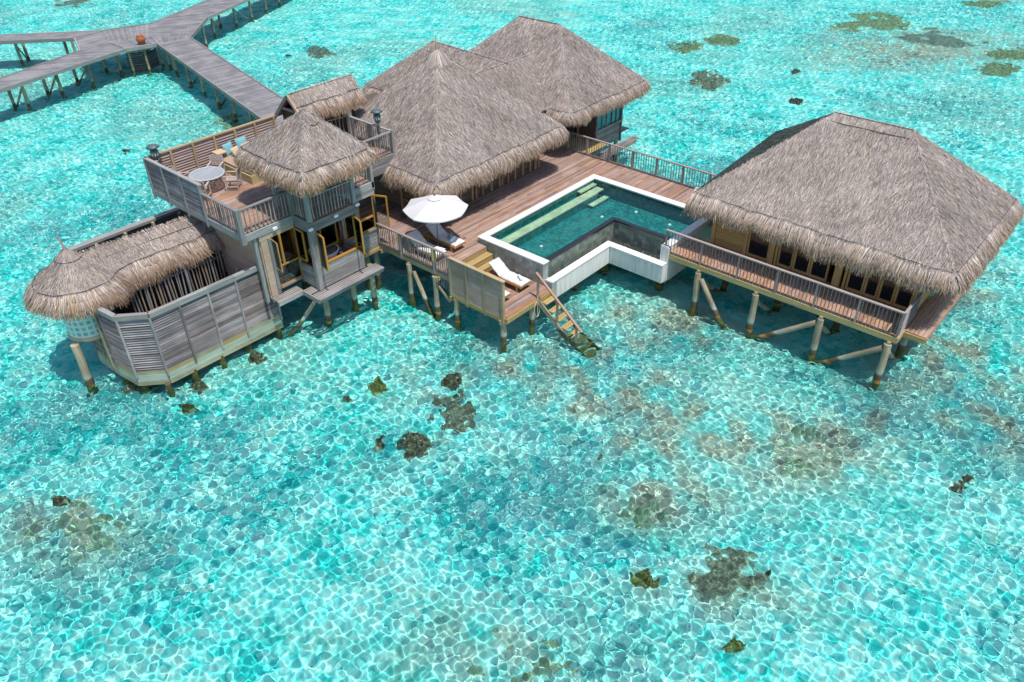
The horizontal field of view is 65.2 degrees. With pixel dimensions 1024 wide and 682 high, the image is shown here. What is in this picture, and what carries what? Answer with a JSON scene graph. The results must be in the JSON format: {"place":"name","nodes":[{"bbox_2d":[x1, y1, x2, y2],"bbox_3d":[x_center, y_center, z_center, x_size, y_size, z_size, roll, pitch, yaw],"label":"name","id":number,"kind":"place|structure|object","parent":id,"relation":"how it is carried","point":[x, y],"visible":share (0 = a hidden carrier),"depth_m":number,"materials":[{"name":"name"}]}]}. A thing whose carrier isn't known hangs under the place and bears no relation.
{"place":"outdoors","nodes":[
{"label":"outdoors","id":0,"kind":"place"},
{"bbox_2d":[279,271,288,278],"bbox_3d":[-9.553,-2.606,33.288,0.370,0.375,0.550,27,44,33],"label":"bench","id":1,"kind":"object","parent":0,"point":[283,274],"visible":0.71,"depth_m":33.18,"materials":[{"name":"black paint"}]},
{"bbox_2d":[279,252,293,277],"bbox_3d":[-9.478,-3.164,33.578,0.630,0.920,0.640,27,44,33],"label":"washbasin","id":2,"kind":"object","parent":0,"point":[288,267],"visible":0.54,"depth_m":33.48,"materials":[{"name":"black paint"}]},
{"bbox_2d":[0,0,1023,681],"bbox_3d":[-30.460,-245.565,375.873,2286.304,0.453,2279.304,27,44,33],"label":"sea","id":3,"kind":"structure","parent":0,"point":[646,480],"depth_m":28.73,"materials":[{"name":"teal liquid"}]},
{"bbox_3d":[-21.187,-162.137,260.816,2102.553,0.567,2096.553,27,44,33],"label":"seabed","id":4,"kind":"structure","parent":0,"visible":0},
{"bbox_2d":[0,0,283,124],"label":"boardwalk","id":5,"kind":"structure","parent":4,"relation":"on","point":[172,35],"depth_m":62.30,"materials":[{"name":"grey wood"}]},
{"bbox_2d":[136,34,144,44],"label":"clay pot","id":6,"kind":"object","parent":5,"relation":"on","point":[140,39],"visible":1,"depth_m":62.89,"materials":[{"name":"ceramic"}]},
{"bbox_2d":[22,207,283,389],"bbox_3d":[-15.045,-1.877,33.257,7.570,7.637,8.962,27,44,33],"label":"outdoor bathroom","id":7,"kind":"object","parent":4,"relation":"on","point":[163,297],"visible":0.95,"depth_m":31.36,"materials":[{"name":"grey wood"}]},
{"bbox_2d":[142,73,395,326],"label":"terrace tower","id":8,"kind":"structure","parent":4,"relation":"on","point":[314,162],"depth_m":32.84,"materials":[{"name":"grey wood"}]},
{"bbox_2d":[146,144,159,159],"bbox_3d":[-14.968,-7.902,33.454,0.560,0.680,0.560,27,44,33],"label":"lantern","id":9,"kind":"object","parent":8,"relation":"on","point":[154,152],"visible":1,"depth_m":33.32,"materials":[{"name":"metal"}]},
{"bbox_2d":[196,181,212,201],"bbox_3d":[-12.845,-6.266,33.019,0.605,0.963,0.640,-1,36,-1],"label":"armchair","id":10,"kind":"object","parent":8,"relation":"on","point":[204,188],"visible":0.41,"depth_m":32.85,"materials":[{"name":"brown wood"}]},
{"bbox_2d":[189,166,224,189],"bbox_3d":[-12.865,-6.782,33.928,1.470,0.736,1.470,27,44,33],"label":"round table","id":11,"kind":"object","parent":8,"relation":"on","point":[208,173],"visible":0.95,"depth_m":33.76,"materials":[{"name":"silver metal"}]},
{"bbox_2d":[206,155,226,180],"bbox_3d":[-12.859,-7.517,34.759,0.605,0.963,0.640,0,36,1],"label":"armchair","id":12,"kind":"object","parent":8,"relation":"on","point":[214,161],"visible":0.63,"depth_m":34.79,"materials":[{"name":"brown wood"}]},
{"bbox_2d":[223,166,242,191],"bbox_3d":[-11.796,-6.897,33.873,0.640,0.963,0.605,-1,36,-1],"label":"armchair","id":13,"kind":"object","parent":8,"relation":"on","point":[235,178],"visible":0.92,"depth_m":33.81,"materials":[{"name":"brown wood"}]},
{"bbox_2d":[211,148,262,184],"bbox_3d":[-11.310,-8.194,35.818,2.860,0.780,2.900,27,44,33],"label":"daybed","id":14,"kind":"object","parent":8,"relation":"on","point":[230,164],"visible":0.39,"depth_m":35.08,"materials":[{"name":"fabric"}]},
{"bbox_2d":[222,141,232,155],"bbox_3d":[-12.671,-8.613,35.831,0.180,0.550,0.550,-7,28,35],"label":"cushion","id":15,"kind":"object","parent":14,"relation":"on","point":[227,146],"visible":0.83,"depth_m":35.72,"materials":[{"name":"teal fabric"}]},
{"bbox_2d":[230,145,237,155],"bbox_3d":[-12.303,-8.459,35.711,0.180,0.460,0.460,-18,23,37],"label":"cushion","id":16,"kind":"object","parent":14,"relation":"on","point":[234,149],"visible":0.54,"depth_m":35.57,"materials":[{"name":"beige fabric"}]},
{"bbox_2d":[234,136,246,147],"bbox_3d":[-12.241,-8.965,36.260,0.550,0.550,0.180,-32,22,-35],"label":"cushion","id":17,"kind":"object","parent":14,"relation":"on","point":[240,141],"visible":0.56,"depth_m":36.13,"materials":[{"name":"teal fabric"}]},
{"bbox_2d":[270,239,282,272],"bbox_3d":[-9.381,-3.399,31.882,0.045,1.345,0.535,-28,44,-33],"label":"casement window","id":18,"kind":"structure","parent":8,"relation":"in","point":[275,246],"depth_m":31.85,"materials":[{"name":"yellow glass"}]},
{"bbox_2d":[277,257,302,285],"bbox_3d":[-9.190,-2.867,33.056,0.060,0.920,1.142,27,44,33],"label":"casement window","id":19,"kind":"structure","parent":8,"relation":"in","point":[296,272],"depth_m":33.22,"materials":[{"name":"yellow glass"}]},
{"bbox_2d":[293,227,307,261],"bbox_3d":[-8.599,-3.920,32.564,0.599,1.400,0.070,28,45,34],"label":"casement window","id":20,"kind":"structure","parent":8,"relation":"in","point":[299,237],"depth_m":32.55,"materials":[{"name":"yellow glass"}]},
{"bbox_2d":[316,232,329,270],"bbox_3d":[-7.615,-3.579,32.110,0.070,1.550,0.638,-26,43,-30],"label":"casement window","id":21,"kind":"structure","parent":8,"relation":"in","point":[320,239],"depth_m":32.06,"materials":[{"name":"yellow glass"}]},
{"bbox_2d":[308,243,338,259],"bbox_3d":[-8.099,-3.870,34.455,1.320,1.007,1.328,27,44,33],"label":"bathtub","id":22,"kind":"object","parent":8,"relation":"on","point":[332,251],"visible":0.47,"depth_m":34.40,"materials":[{"name":"white ceramic"}]},
{"bbox_2d":[319,222,337,247],"bbox_3d":[-7.796,-4.729,33.817,0.070,1.570,0.849,27,44,33],"label":"casement window","id":23,"kind":"structure","parent":8,"relation":"in","point":[329,233],"depth_m":34.03,"materials":[{"name":"black glass"}]},
{"bbox_2d":[338,221,343,249],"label":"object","id":24,"kind":"object","parent":8,"relation":"on","point":[340,235],"visible":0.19,"depth_m":35.04,"materials":[{"name":"black"}]},
{"bbox_2d":[343,201,359,239],"bbox_3d":[-6.924,-5.202,34.592,0.070,1.630,0.839,27,44,33],"label":"casement window","id":25,"kind":"structure","parent":8,"relation":"in","point":[348,224],"depth_m":34.62,"materials":[{"name":"brown glass"}]},
{"bbox_2d":[352,215,364,254],"bbox_3d":[-6.368,-4.406,33.208,0.070,1.580,0.716,-23,41,-28],"label":"casement window","id":26,"kind":"structure","parent":8,"relation":"in","point":[357,226],"depth_m":33.19,"materials":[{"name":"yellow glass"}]},
{"bbox_2d":[360,215,374,232],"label":"casement window","id":27,"kind":"structure","parent":8,"relation":"in","point":[367,224],"depth_m":35.38,"materials":[{"name":"yellow glass"}]},
{"bbox_2d":[371,109,382,143],"bbox_3d":[-6.161,-9.775,36.935,0.560,1.910,0.560,27,44,33],"label":"lantern","id":28,"kind":"object","parent":8,"relation":"on","point":[376,115],"visible":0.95,"depth_m":36.47,"materials":[{"name":"metal"}]},
{"bbox_2d":[371,194,389,228],"bbox_3d":[-5.783,-5.675,35.225,0.720,1.630,0.070,8,37,12],"label":"casement window","id":29,"kind":"structure","parent":8,"relation":"in","point":[372,195],"depth_m":35.13,"materials":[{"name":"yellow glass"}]},
{"bbox_2d":[358,146,712,343],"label":"pool deck","id":30,"kind":"structure","parent":4,"relation":"on","point":[562,168],"depth_m":38.64,"materials":[{"name":"brown wood"}]},
{"bbox_2d":[375,222,449,292],"bbox_3d":[-4.458,-3.715,35.058,4.950,1.901,0.121,27,44,33],"label":"front railing","id":31,"kind":"object","parent":30,"relation":"on","point":[432,249],"visible":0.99,"depth_m":34.53,"materials":[{"name":"grey wood"}]},
{"bbox_2d":[405,229,446,261],"bbox_3d":[-3.797,-4.198,35.181,1.950,0.843,0.730,27,44,33],"label":"sun lounger","id":32,"kind":"object","parent":30,"relation":"on","point":[416,234],"visible":0.53,"depth_m":35.26,"materials":[{"name":"white fabric"}]},
{"bbox_2d":[429,246,444,254],"bbox_3d":[-3.267,-3.979,34.767,0.500,0.097,0.620,18,40,24],"label":"folded towel","id":33,"kind":"object","parent":32,"relation":"on","point":[439,248],"visible":0.59,"depth_m":34.77,"materials":[{"name":"white fabric"}]},
{"bbox_2d":[403,193,468,247],"bbox_3d":[-3.329,-5.326,35.261,2.693,2.570,2.693,-20,40,-25],"label":"parasol","id":34,"kind":"object","parent":30,"relation":"on","point":[435,208],"visible":0.95,"depth_m":34.37,"materials":[{"name":"white fabric"}]},
{"bbox_2d":[424,223,465,251],"bbox_3d":[-3.021,-4.725,35.897,1.950,0.843,0.730,27,44,33],"label":"sun lounger","id":35,"kind":"object","parent":30,"relation":"on","point":[444,239],"visible":0.88,"depth_m":35.86,"materials":[{"name":"grey fabric"}]},
{"bbox_2d":[347,34,569,211],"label":"house","id":36,"kind":"structure","parent":30,"relation":"on","point":[468,127],"depth_m":38.18,"materials":[{"name":"plant"}]},
{"bbox_2d":[446,256,505,324],"bbox_3d":[-1.478,-2.100,33.024,3.150,2.055,0.160,27,44,33],"label":"privacy screen","id":37,"kind":"object","parent":30,"relation":"on","point":[478,289],"visible":1,"depth_m":32.91,"materials":[{"name":"wood"}]},
{"bbox_2d":[505,290,510,298],"bbox_3d":[-1.034,-2.211,33.812,2.014,0.645,0.730,27,44,33],"label":"sun lounger","id":38,"kind":"object","parent":30,"relation":"on","point":[507,294],"visible":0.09,"depth_m":33.37,"materials":[{"name":"white fabric"}]},
{"bbox_2d":[487,257,530,291],"bbox_3d":[-0.136,-2.873,34.543,1.950,0.842,0.730,27,44,33],"label":"sun lounger","id":39,"kind":"object","parent":30,"relation":"on","point":[502,270],"visible":0.96,"depth_m":34.52,"materials":[{"name":"white fabric"}]},
{"bbox_2d":[535,272,582,342],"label":"water stairs","id":40,"kind":"structure","parent":30,"relation":"attached to","point":[560,317],"depth_m":33.72,"materials":[{"name":"brown wood"}]},
{"bbox_2d":[534,295,539,316],"bbox_3d":[1.058,-1.454,33.816,0.071,1.046,0.350,27,44,33],"label":"hanging rope","id":41,"kind":"object","parent":40,"relation":"hanging from","point":[537,307],"visible":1,"depth_m":33.83,"materials":[{"name":"beige fabric"}]},
{"bbox_2d":[566,131,716,187],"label":"back railing","id":42,"kind":"object","parent":30,"relation":"on","point":[587,144],"visible":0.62,"depth_m":41.98,"materials":[{"name":"wood"}]},
{"bbox_2d":[469,14,650,158],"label":"guest house","id":43,"kind":"structure","parent":4,"relation":"on","point":[590,90],"depth_m":44.72,"materials":[{"name":"plant"}]},
{"bbox_2d":[598,113,601,128],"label":"window","id":44,"kind":"structure","parent":43,"relation":"in","point":[599,117],"depth_m":46.12,"materials":[{"name":"teal glass"}]},
{"bbox_2d":[601,112,606,127],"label":"window","id":45,"kind":"structure","parent":43,"relation":"in","point":[603,124],"depth_m":46.38,"materials":[{"name":"teal glass"}]},
{"bbox_2d":[606,108,611,125],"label":"window","id":46,"kind":"structure","parent":43,"relation":"in","point":[608,118],"depth_m":46.65,"materials":[{"name":"teal glass"}]},
{"bbox_2d":[611,108,615,123],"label":"window","id":47,"kind":"structure","parent":43,"relation":"in","point":[613,113],"depth_m":46.94,"materials":[{"name":"teal glass"}]},
{"bbox_2d":[615,105,620,120],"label":"window","id":48,"kind":"structure","parent":43,"relation":"in","point":[618,110],"depth_m":47.25,"materials":[{"name":"teal glass"}]},
{"bbox_2d":[477,174,713,296],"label":"swimming pool","id":49,"kind":"structure","parent":4,"relation":"on","point":[562,242],"depth_m":37.21,"materials":[{"name":"teal stone"}]},
{"bbox_2d":[668,111,1023,383],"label":"bedroom pavilion","id":50,"kind":"structure","parent":4,"relation":"on","point":[899,217],"depth_m":31.61,"materials":[{"name":"plant"}]},
{"bbox_2d":[746,229,770,260],"bbox_3d":[10.622,-4.511,34.120,1.020,2.190,0.070,27,44,33],"label":"glass door","id":51,"kind":"structure","parent":50,"relation":"in","point":[758,248],"depth_m":34.47,"materials":[{"name":"black"}]},
{"bbox_2d":[776,242,796,269],"bbox_3d":[11.564,-4.041,33.446,0.680,2.190,0.070,27,44,33],"label":"glass door","id":52,"kind":"structure","parent":50,"relation":"in","point":[785,258],"depth_m":33.78,"materials":[{"name":"black"}]},
{"bbox_2d":[665,229,923,337],"bbox_3d":[11.204,-2.788,32.945,10.220,1.380,2.001,27,44,33],"label":"veranda railing","id":53,"kind":"object","parent":50,"relation":"on","point":[908,314],"visible":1,"depth_m":31.56,"materials":[{"name":"brown wood"}]},
{"bbox_2d":[791,245,811,275],"bbox_3d":[12.106,-3.770,33.057,0.720,2.190,0.070,27,44,33],"label":"glass door","id":54,"kind":"structure","parent":50,"relation":"in","point":[801,265],"depth_m":33.43,"materials":[{"name":"black"}]},
{"bbox_2d":[808,255,830,281],"bbox_3d":[12.678,-3.484,32.647,0.760,2.190,0.070,27,44,33],"label":"glass door","id":55,"kind":"structure","parent":50,"relation":"in","point":[817,271],"depth_m":33.05,"materials":[{"name":"black glass"}]},
{"bbox_2d":[844,261,867,293],"bbox_3d":[13.831,-2.909,31.821,0.700,2.190,0.070,27,44,33],"label":"glass door","id":56,"kind":"structure","parent":50,"relation":"in","point":[853,283],"depth_m":32.21,"materials":[{"name":"black glass"}]},
{"bbox_2d":[862,264,882,298],"bbox_3d":[14.316,-2.666,31.473,0.550,2.190,0.070,27,44,33],"label":"glass door","id":57,"kind":"structure","parent":50,"relation":"in","point":[872,285],"depth_m":31.81,"materials":[{"name":"black"}]},
{"bbox_2d":[876,274,897,304],"bbox_3d":[14.768,-2.440,31.149,0.610,2.190,0.070,27,44,33],"label":"glass door","id":58,"kind":"structure","parent":50,"relation":"in","point":[887,290],"depth_m":31.49,"materials":[{"name":"black glass"}]},
{"bbox_2d":[892,281,914,309],"bbox_3d":[15.262,-2.194,30.796,0.660,2.190,0.070,27,44,33],"label":"glass door","id":59,"kind":"structure","parent":50,"relation":"in","point":[903,299],"depth_m":31.17,"materials":[{"name":"black glass"}]}
]}

